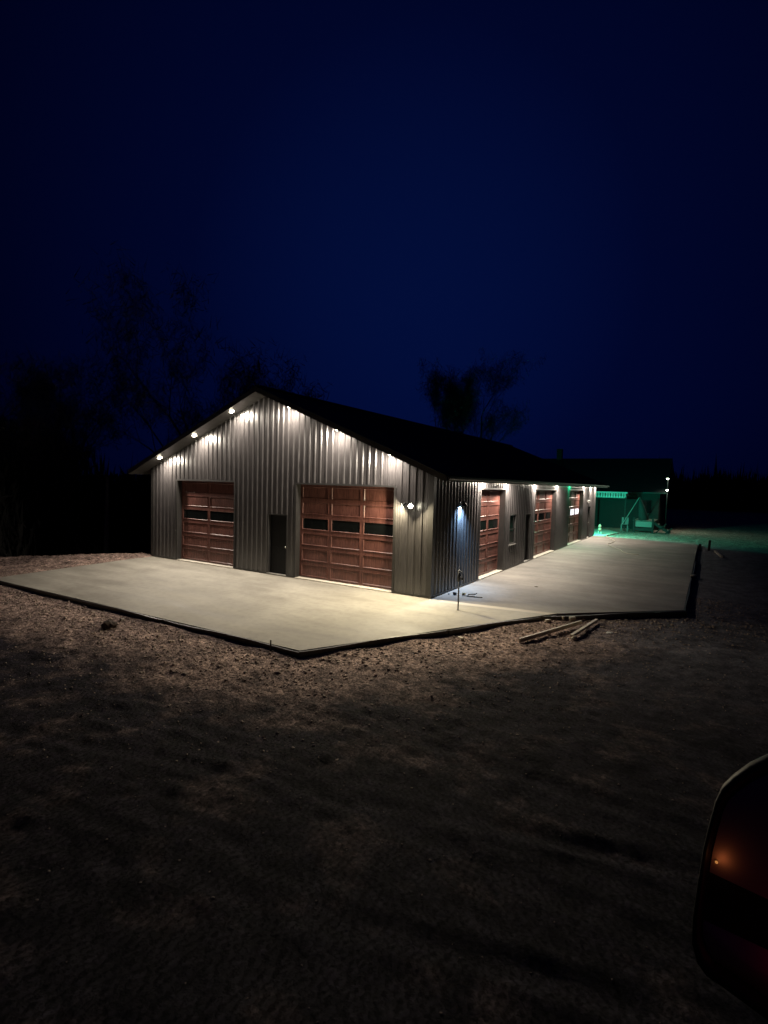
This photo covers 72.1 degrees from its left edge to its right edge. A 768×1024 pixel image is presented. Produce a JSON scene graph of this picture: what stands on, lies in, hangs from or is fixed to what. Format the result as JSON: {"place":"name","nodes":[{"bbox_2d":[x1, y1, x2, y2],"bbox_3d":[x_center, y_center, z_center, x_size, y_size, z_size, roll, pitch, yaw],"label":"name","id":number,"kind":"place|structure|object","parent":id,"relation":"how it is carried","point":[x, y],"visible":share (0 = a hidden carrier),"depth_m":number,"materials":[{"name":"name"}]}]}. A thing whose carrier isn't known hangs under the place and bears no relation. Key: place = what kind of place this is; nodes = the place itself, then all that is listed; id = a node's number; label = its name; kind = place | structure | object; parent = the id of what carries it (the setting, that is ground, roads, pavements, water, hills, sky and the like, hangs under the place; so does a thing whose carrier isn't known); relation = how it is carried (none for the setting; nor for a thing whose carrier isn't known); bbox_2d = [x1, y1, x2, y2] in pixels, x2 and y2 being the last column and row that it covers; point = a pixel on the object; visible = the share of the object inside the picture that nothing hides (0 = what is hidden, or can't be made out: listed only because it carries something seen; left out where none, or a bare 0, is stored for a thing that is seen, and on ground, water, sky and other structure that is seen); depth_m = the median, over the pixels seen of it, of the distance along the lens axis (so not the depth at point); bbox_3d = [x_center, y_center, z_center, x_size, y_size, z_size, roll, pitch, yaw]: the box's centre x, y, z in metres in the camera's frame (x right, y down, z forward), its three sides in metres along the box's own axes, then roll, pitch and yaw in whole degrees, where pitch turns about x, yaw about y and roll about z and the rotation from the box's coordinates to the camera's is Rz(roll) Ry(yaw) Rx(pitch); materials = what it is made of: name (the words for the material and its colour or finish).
{"place":"outdoors","nodes":[
{"label":"outdoors","id":0,"kind":"place"},
{"bbox_2d":[0,508,767,1023],"bbox_3d":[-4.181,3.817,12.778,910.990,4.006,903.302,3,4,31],"label":"ground","id":1,"kind":"structure","parent":0,"point":[612,874],"depth_m":5.17,"materials":[{"name":"brown soil"}]},
{"bbox_2d":[0,336,117,494],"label":"bare tree","id":2,"kind":"object","parent":1,"relation":"on","point":[44,401],"visible":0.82,"depth_m":29.43,"materials":[{"name":"brown plant"}]},
{"bbox_2d":[0,354,151,476],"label":"bare tree","id":3,"kind":"object","parent":1,"relation":"on","point":[79,435],"visible":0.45,"depth_m":35.08,"materials":[{"name":"brown plant"}]},
{"bbox_2d":[101,620,117,629],"bbox_3d":[-6.048,2.496,11.615,0.340,0.257,0.341,3,4,31],"label":"dirt clod","id":4,"kind":"object","parent":1,"relation":"on","point":[107,624],"visible":0.94,"depth_m":11.52,"materials":[{"name":"brown soil"}]},
{"bbox_2d":[65,240,333,452],"bbox_3d":[-11.861,-4.527,31.722,17.641,18.519,12.744,3,4,31],"label":"bare tree","id":5,"kind":"object","parent":1,"relation":"on","point":[254,377],"visible":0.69,"depth_m":28.66,"materials":[{"name":"brown plant"}]},
{"bbox_2d":[183,369,293,426],"bbox_3d":[-10.269,-3.415,38.799,8.775,15.566,13.020,0,4,-27],"label":"bare tree","id":6,"kind":"object","parent":1,"relation":"on","point":[211,411],"visible":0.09,"depth_m":38.22,"materials":[{"name":"black plant"}]},
{"bbox_2d":[0,556,556,651],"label":"concrete apron","id":7,"kind":"object","parent":1,"relation":"on","point":[294,614],"visible":0.72,"depth_m":13.80,"materials":[{"name":"beige concrete"}]},
{"bbox_2d":[0,581,56,597],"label":"form board","id":8,"kind":"object","parent":7,"relation":"attached to","point":[40,592],"visible":0.51,"depth_m":14.77,"materials":[{"name":"brown wood"}]},
{"bbox_2d":[57,595,162,621],"bbox_3d":[-6.892,2.448,13.055,4.291,0.262,0.064,3,4,30],"label":"form board","id":9,"kind":"object","parent":7,"relation":"attached to","point":[110,608],"visible":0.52,"depth_m":12.93,"materials":[{"name":"wood"}]},
{"bbox_2d":[162,619,298,657],"bbox_3d":[-3.306,2.671,10.976,3.971,0.280,0.065,3,4,30],"label":"form board","id":10,"kind":"object","parent":7,"relation":"attached to","point":[243,640],"visible":0.45,"depth_m":10.77,"materials":[{"name":"wood"}]},
{"bbox_2d":[299,630,447,657],"bbox_3d":[-0.100,2.761,10.860,3.503,0.286,0.070,0,4,-30],"label":"form board","id":11,"kind":"object","parent":7,"relation":"attached to","point":[368,643],"visible":0.46,"depth_m":10.75,"materials":[{"name":"brown wood"}]},
{"bbox_2d":[457,570,463,610],"bbox_3d":[1.952,2.022,13.493,0.092,1.061,0.249,-1,4,-36],"label":"yard hydrant","id":12,"kind":"object","parent":7,"relation":"on","point":[459,578],"visible":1,"depth_m":13.51,"materials":[{"name":"metal"}]},
{"bbox_2d":[448,617,541,634],"bbox_3d":[2.681,2.740,12.480,2.891,0.258,0.065,0,4,-30],"label":"form board","id":13,"kind":"object","parent":7,"relation":"attached to","point":[472,628],"visible":0.46,"depth_m":12.29,"materials":[{"name":"wood"}]},
{"bbox_2d":[128,385,608,598],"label":"metal workshop","id":14,"kind":"structure","parent":1,"relation":"on","point":[263,479],"depth_m":17.82,"materials":[{"name":"grey metal"}]},
{"bbox_2d":[182,481,233,565],"bbox_3d":[-6.573,0.386,19.823,3.106,3.061,0.070,3,4,31],"label":"garage door","id":15,"kind":"structure","parent":14,"relation":"in","point":[207,507],"depth_m":19.82,"materials":[{"name":"brown wood"}]},
{"bbox_2d":[269,515,286,575],"bbox_3d":[-3.575,1.107,17.830,0.890,2.011,0.195,3,4,31],"label":"entry door","id":16,"kind":"structure","parent":14,"relation":"in","point":[277,548],"depth_m":17.89,"materials":[{"name":"black paint"}]},
{"bbox_2d":[299,484,393,589],"bbox_3d":[-1.198,0.712,16.543,3.693,3.061,0.070,3,4,31],"label":"garage door","id":17,"kind":"structure","parent":14,"relation":"in","point":[346,532],"depth_m":16.48,"materials":[{"name":"brown wood"}]},
{"bbox_2d":[401,503,412,507],"bbox_3d":[0.676,-0.187,14.928,0.390,0.163,0.285,3,4,31],"label":"twin floodlight","id":18,"kind":"object","parent":14,"relation":"attached to","point":[410,505],"visible":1,"depth_m":14.86,"materials":[{"name":"black paint"}]},
{"bbox_2d":[479,489,499,575],"bbox_3d":[3.695,0.713,19.005,0.070,3.051,2.479,3,4,31],"label":"garage door","id":19,"kind":"structure","parent":14,"relation":"in","point":[490,500],"depth_m":19.19,"materials":[{"name":"brown wood"}]},
{"bbox_2d":[508,514,516,545],"bbox_3d":[5.059,0.696,20.854,0.130,1.215,0.952,3,4,31],"label":"window","id":20,"kind":"structure","parent":14,"relation":"in","point":[512,526],"depth_m":21.00,"materials":[{"name":"black glass"}]},
{"bbox_2d":[524,514,527,561],"bbox_3d":[6.098,1.100,22.680,0.195,2.011,0.799,3,4,31],"label":"entry door","id":21,"kind":"structure","parent":14,"relation":"in","point":[525,559],"depth_m":22.86,"materials":[{"name":"black paint"}]},
{"bbox_2d":[533,490,551,555],"bbox_3d":[7.495,0.473,25.210,0.070,3.051,3.753,3,4,31],"label":"garage door","id":22,"kind":"structure","parent":14,"relation":"in","point":[543,508],"depth_m":25.46,"materials":[{"name":"brown wood"}]},
{"bbox_2d":[568,490,579,542],"bbox_3d":[11.031,0.250,30.982,0.070,3.051,3.789,3,4,31],"label":"garage door","id":23,"kind":"structure","parent":14,"relation":"in","point":[574,494],"depth_m":31.39,"materials":[{"name":"brown wood"}]},
{"bbox_2d":[417,357,483,432],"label":"bare tree","id":24,"kind":"object","parent":1,"relation":"on","point":[461,403],"visible":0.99,"depth_m":50.33,"materials":[{"name":"black plant"}]},
{"bbox_2d":[419,344,545,441],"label":"bare tree","id":25,"kind":"object","parent":1,"relation":"on","point":[491,420],"visible":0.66,"depth_m":56.17,"materials":[{"name":"black plant"}]},
{"bbox_2d":[519,620,581,642],"bbox_3d":[3.876,2.739,12.150,2.424,0.091,0.046,-2,5,-38],"label":"timber","id":26,"kind":"object","parent":1,"relation":"on","point":[545,632],"visible":1,"depth_m":12.04,"materials":[{"name":"wood"}]},
{"bbox_2d":[432,536,697,615],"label":"concrete drive","id":27,"kind":"structure","parent":1,"relation":"on","point":[593,575],"depth_m":18.34,"materials":[{"name":"grey concrete"}]},
{"bbox_2d":[606,534,638,554],"bbox_3d":[14.042,1.812,32.142,1.125,0.035,12.453,3,3,18],"label":"garden hose","id":28,"kind":"object","parent":27,"relation":"on","point":[617,548],"visible":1,"depth_m":29.41,"materials":[{"name":"beige"}]},
{"bbox_2d":[683,578,691,610],"bbox_3d":[9.786,2.707,16.955,0.065,0.294,6.350,3,4,32],"label":"form board","id":29,"kind":"object","parent":27,"relation":"attached to","point":[686,602],"visible":0.77,"depth_m":16.25,"materials":[{"name":"brown wood"}]},
{"bbox_2d":[569,616,575,620],"bbox_3d":[4.759,2.694,13.329,0.157,0.090,0.080,0,3,-12],"label":"wood offcut","id":30,"kind":"object","parent":1,"relation":"on","point":[572,618],"visible":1,"depth_m":13.30,"materials":[{"name":"beige wood"}]},
{"bbox_2d":[570,619,597,636],"bbox_3d":[4.773,2.745,12.526,0.070,0.060,1.776,4,5,39],"label":"timber","id":31,"kind":"object","parent":1,"relation":"on","point":[584,627],"visible":1,"depth_m":12.42,"materials":[{"name":"brown wood"}]},
{"bbox_2d":[545,449,672,530],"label":"house","id":32,"kind":"structure","parent":1,"relation":"on","point":[629,482],"depth_m":46.87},
{"bbox_2d":[638,499,652,513],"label":"window","id":33,"kind":"structure","parent":32,"relation":"in","point":[647,503],"depth_m":45.05,"materials":[{"name":"glass"}]},
{"bbox_2d":[541,611,686,619],"bbox_3d":[6.054,2.774,13.736,4.335,0.274,0.064,1,3,-14],"label":"form board","id":34,"kind":"object","parent":1,"relation":"on","point":[637,615],"visible":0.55,"depth_m":13.78,"materials":[{"name":"brown wood"}]},
{"bbox_2d":[621,517,628,530],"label":"garden chair","id":35,"kind":"object","parent":1,"relation":"on","point":[626,520],"visible":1,"depth_m":42.85,"materials":[{"name":"green"}]},
{"bbox_2d":[633,517,671,533],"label":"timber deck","id":36,"kind":"structure","parent":1,"relation":"on","point":[638,524],"depth_m":41.87,"materials":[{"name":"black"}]},
{"bbox_2d":[623,497,648,522],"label":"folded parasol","id":37,"kind":"object","parent":36,"relation":"on","point":[642,514],"visible":0.99,"depth_m":42.03,"materials":[{"name":"green fabric"}]},
{"bbox_2d":[665,475,668,526],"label":"lamp pole","id":38,"kind":"object","parent":1,"relation":"on","point":[666,501],"visible":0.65,"depth_m":43.70,"materials":[{"name":"grey metal"}]},
{"bbox_2d":[659,456,767,512],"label":"woods","id":39,"kind":"object","parent":1,"relation":"on","point":[723,492],"visible":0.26,"depth_m":95.17,"materials":[{"name":"black plant"}]},
{"bbox_2d":[691,754,767,1019],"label":"mirror","id":40,"kind":"object","parent":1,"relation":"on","point":[729,941],"visible":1,"depth_m":0.95,"materials":[{"name":"black plastic"}]},
{"bbox_2d":[0,0,767,480],"label":"sky","id":41,"kind":"structure","parent":0,"point":[374,189],"materials":[{"name":"blue"}]},
{"bbox_2d":[462,593,481,597],"bbox_3d":[2.561,2.396,15.277,0.581,0.111,0.192,2,3,11],"label":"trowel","id":42,"kind":"object","parent":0,"point":[468,595],"visible":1,"depth_m":15.29,"materials":[{"name":"metal"}]},
{"bbox_2d":[593,529,617,535],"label":"walkway","id":43,"kind":"structure","parent":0,"point":[604,532],"depth_m":40.03,"materials":[{"name":"concrete"}]}
]}

